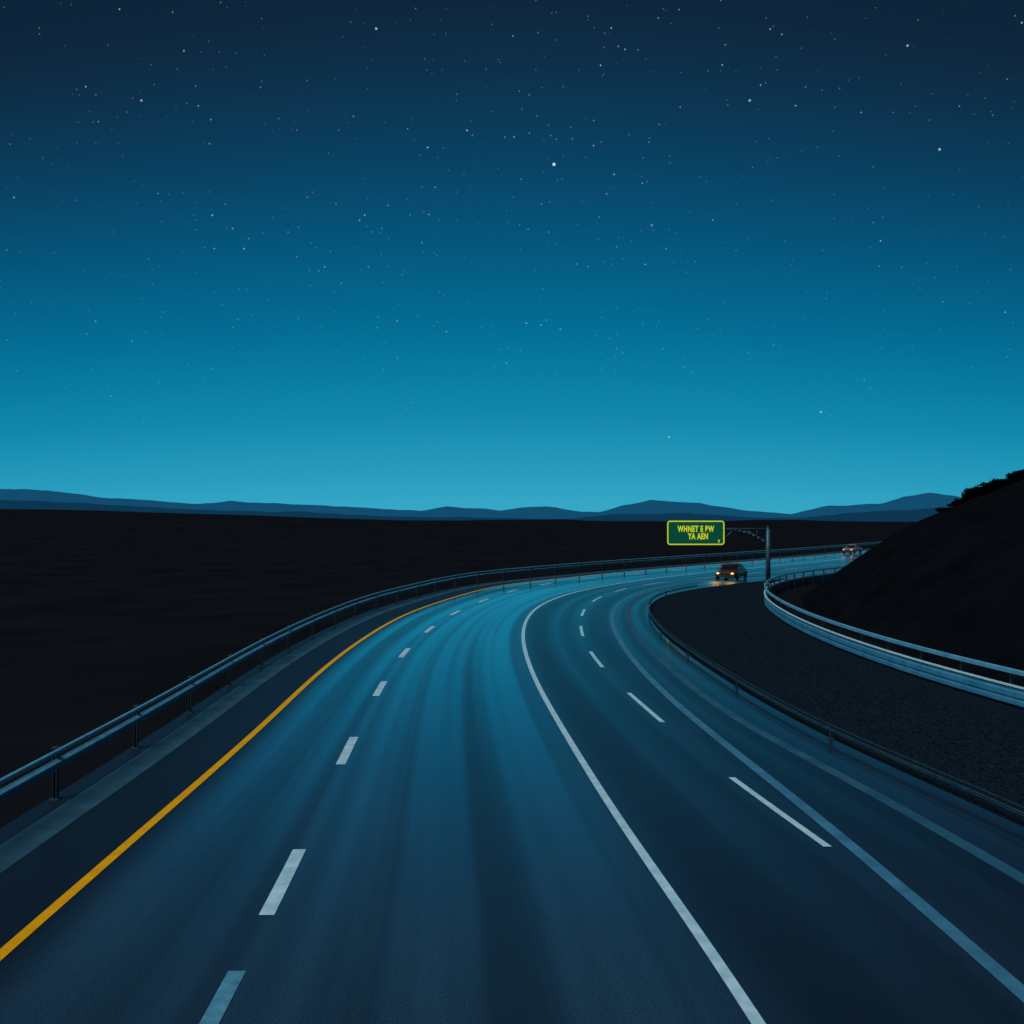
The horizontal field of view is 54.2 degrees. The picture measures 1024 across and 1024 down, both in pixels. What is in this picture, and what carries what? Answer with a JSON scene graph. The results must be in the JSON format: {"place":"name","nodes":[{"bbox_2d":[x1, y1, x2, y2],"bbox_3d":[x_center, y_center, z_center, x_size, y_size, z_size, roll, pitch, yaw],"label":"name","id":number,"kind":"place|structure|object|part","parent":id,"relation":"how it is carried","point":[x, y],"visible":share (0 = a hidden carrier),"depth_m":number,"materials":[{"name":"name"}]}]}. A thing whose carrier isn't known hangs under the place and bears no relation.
{"place":"outdoors","nodes":[
{"label":"outdoors","id":0,"kind":"place"},
{"bbox_2d":[0,500,938,521],"bbox_3d":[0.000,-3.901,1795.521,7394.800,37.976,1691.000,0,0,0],"label":"mountain range","id":1,"kind":"structure","parent":0,"point":[917,515],"depth_m":1654.23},
{"bbox_2d":[0,489,960,518],"bbox_3d":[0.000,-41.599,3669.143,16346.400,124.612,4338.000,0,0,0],"label":"mountain range","id":2,"kind":"structure","parent":0,"point":[924,501],"depth_m":3350.57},
{"bbox_2d":[0,509,1022,827],"bbox_3d":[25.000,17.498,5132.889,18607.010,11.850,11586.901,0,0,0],"label":"ground","id":3,"kind":"structure","parent":0,"point":[106,617],"depth_m":113.46,"materials":[{"name":"black soil"}]},
{"bbox_2d":[0,541,880,801],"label":"guardrail","id":4,"kind":"object","parent":3,"relation":"on","point":[55,764],"visible":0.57,"depth_m":34.31,"materials":[{"name":"metal"}]},
{"bbox_2d":[764,566,1023,708],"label":"roadside barrier","id":5,"kind":"object","parent":3,"relation":"on","point":[1010,693],"visible":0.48,"depth_m":43.17,"materials":[{"name":"metal"}]},
{"bbox_2d":[0,548,1023,1023],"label":"road","id":6,"kind":"structure","parent":0,"point":[452,828],"depth_m":19.56,"materials":[{"name":"blue asphalt"}]},
{"bbox_2d":[199,971,245,1023],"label":"worn lane dash","id":7,"kind":"object","parent":6,"relation":"on","point":[219,1004],"visible":1,"depth_m":13.84,"materials":[{"name":"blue paint"}]},
{"bbox_2d":[0,551,858,960],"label":"road edge line","id":8,"kind":"object","parent":6,"relation":"on","point":[56,905],"visible":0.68,"depth_m":21.49,"materials":[{"name":"yellow paint"}]},
{"bbox_2d":[0,549,866,872],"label":"shoulder strip","id":9,"kind":"object","parent":6,"relation":"on","point":[30,837],"visible":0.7,"depth_m":27.50,"materials":[{"name":"asphalt"}]},
{"bbox_2d":[259,554,857,914],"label":"road lane dash","id":10,"kind":"object","parent":6,"relation":"on","point":[275,896],"visible":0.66,"depth_m":19.04,"materials":[{"name":"white paint"}]},
{"bbox_2d":[521,557,857,1023],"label":"road edge line","id":11,"kind":"object","parent":6,"relation":"on","point":[736,989],"visible":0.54,"depth_m":18.57,"materials":[{"name":"white paint"}]},
{"bbox_2d":[579,564,831,845],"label":"road lane dash","id":12,"kind":"object","parent":6,"relation":"on","point":[776,809],"visible":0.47,"depth_m":23.93,"materials":[{"name":"white paint"}]},
{"bbox_2d":[715,563,747,579],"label":"car","id":13,"kind":"object","parent":6,"relation":"on","point":[736,571],"visible":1,"depth_m":103.97,"materials":[{"name":"brown paint"}]},
{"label":"window","id":14,"kind":"part","parent":13,"relation":"part of","materials":[{"name":"black glass"}]},
{"bbox_2d":[610,571,1023,1001],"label":"road edge line","id":15,"kind":"object","parent":6,"relation":"on","point":[1003,976],"visible":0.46,"depth_m":19.66,"materials":[{"name":"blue paint"}]},
{"bbox_2d":[625,568,1023,884],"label":"gutter line","id":16,"kind":"object","parent":6,"relation":"on","point":[1008,870],"visible":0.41,"depth_m":25.70,"materials":[{"name":"concrete"}]},
{"bbox_2d":[842,544,861,552],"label":"car","id":17,"kind":"object","parent":6,"relation":"on","point":[854,548],"visible":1,"depth_m":176.25,"materials":[{"name":"grey paint"}]},
{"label":"window","id":18,"kind":"part","parent":17,"relation":"part of","materials":[{"name":"black glass"}]},
{"bbox_2d":[0,0,1023,513],"label":"sky","id":19,"kind":"structure","parent":0,"point":[419,255],"materials":[{"name":"blue"}]},
{"bbox_2d":[649,578,1023,827],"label":"gravel ground","id":20,"kind":"structure","parent":0,"point":[742,631],"depth_m":36.73,"materials":[{"name":"black gravel"}]},
{"bbox_2d":[667,520,772,584],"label":"highway sign","id":21,"kind":"object","parent":20,"relation":"on","point":[695,532],"visible":0.98,"depth_m":95.47,"materials":[{"name":"metal"}]},
{"bbox_2d":[648,584,1023,816],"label":"guardrail","id":22,"kind":"object","parent":20,"relation":"on","point":[955,784],"visible":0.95,"depth_m":28.66,"materials":[{"name":"metal"}]},
{"bbox_2d":[800,480,1023,686],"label":"hill","id":23,"kind":"structure","parent":0,"point":[951,581],"depth_m":55.33,"materials":[{"name":"black soil"}]},
{"bbox_2d":[935,507,948,512],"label":"shrub","id":24,"kind":"object","parent":23,"relation":"on","point":[939,509],"visible":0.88,"depth_m":80.60,"materials":[{"name":"black plant"}]},
{"bbox_2d":[954,498,968,502],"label":"shrub","id":25,"kind":"object","parent":23,"relation":"on","point":[962,500],"visible":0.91,"depth_m":80.43,"materials":[{"name":"black plant"}]},
{"bbox_2d":[961,490,976,497],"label":"shrub","id":26,"kind":"object","parent":23,"relation":"on","point":[966,494],"visible":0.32,"depth_m":79.40,"materials":[{"name":"black plant"}]},
{"bbox_2d":[968,488,986,496],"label":"shrub","id":27,"kind":"object","parent":23,"relation":"on","point":[976,493],"visible":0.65,"depth_m":78.24,"materials":[{"name":"black plant"}]},
{"bbox_2d":[979,481,994,486],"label":"shrub","id":28,"kind":"object","parent":23,"relation":"on","point":[983,484],"visible":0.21,"depth_m":80.75,"materials":[{"name":"black plant"}]},
{"bbox_2d":[973,484,1001,492],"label":"shrub","id":29,"kind":"object","parent":23,"relation":"on","point":[988,488],"visible":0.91,"depth_m":77.17,"materials":[{"name":"black plant"}]},
{"bbox_2d":[989,478,1008,485],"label":"shrub","id":30,"kind":"object","parent":23,"relation":"on","point":[993,480],"visible":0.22,"depth_m":79.40,"materials":[{"name":"black plant"}]},
{"bbox_2d":[994,480,1014,486],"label":"shrub","id":31,"kind":"object","parent":23,"relation":"on","point":[1004,484],"visible":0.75,"depth_m":77.78,"materials":[{"name":"black plant"}]},
{"bbox_2d":[996,477,1023,483],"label":"shrub","id":32,"kind":"object","parent":23,"relation":"on","point":[1017,479],"visible":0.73,"depth_m":77.71,"materials":[{"name":"black plant"}]},
{"bbox_2d":[1005,472,1023,478],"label":"shrub","id":33,"kind":"object","parent":23,"relation":"on","point":[1011,475],"visible":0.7,"depth_m":79.11,"materials":[{"name":"black plant"}]},
{"bbox_2d":[1012,469,1023,477],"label":"shrub","id":34,"kind":"object","parent":23,"relation":"on","point":[1021,470],"visible":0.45,"depth_m":79.39,"materials":[{"name":"black plant"}]}
]}

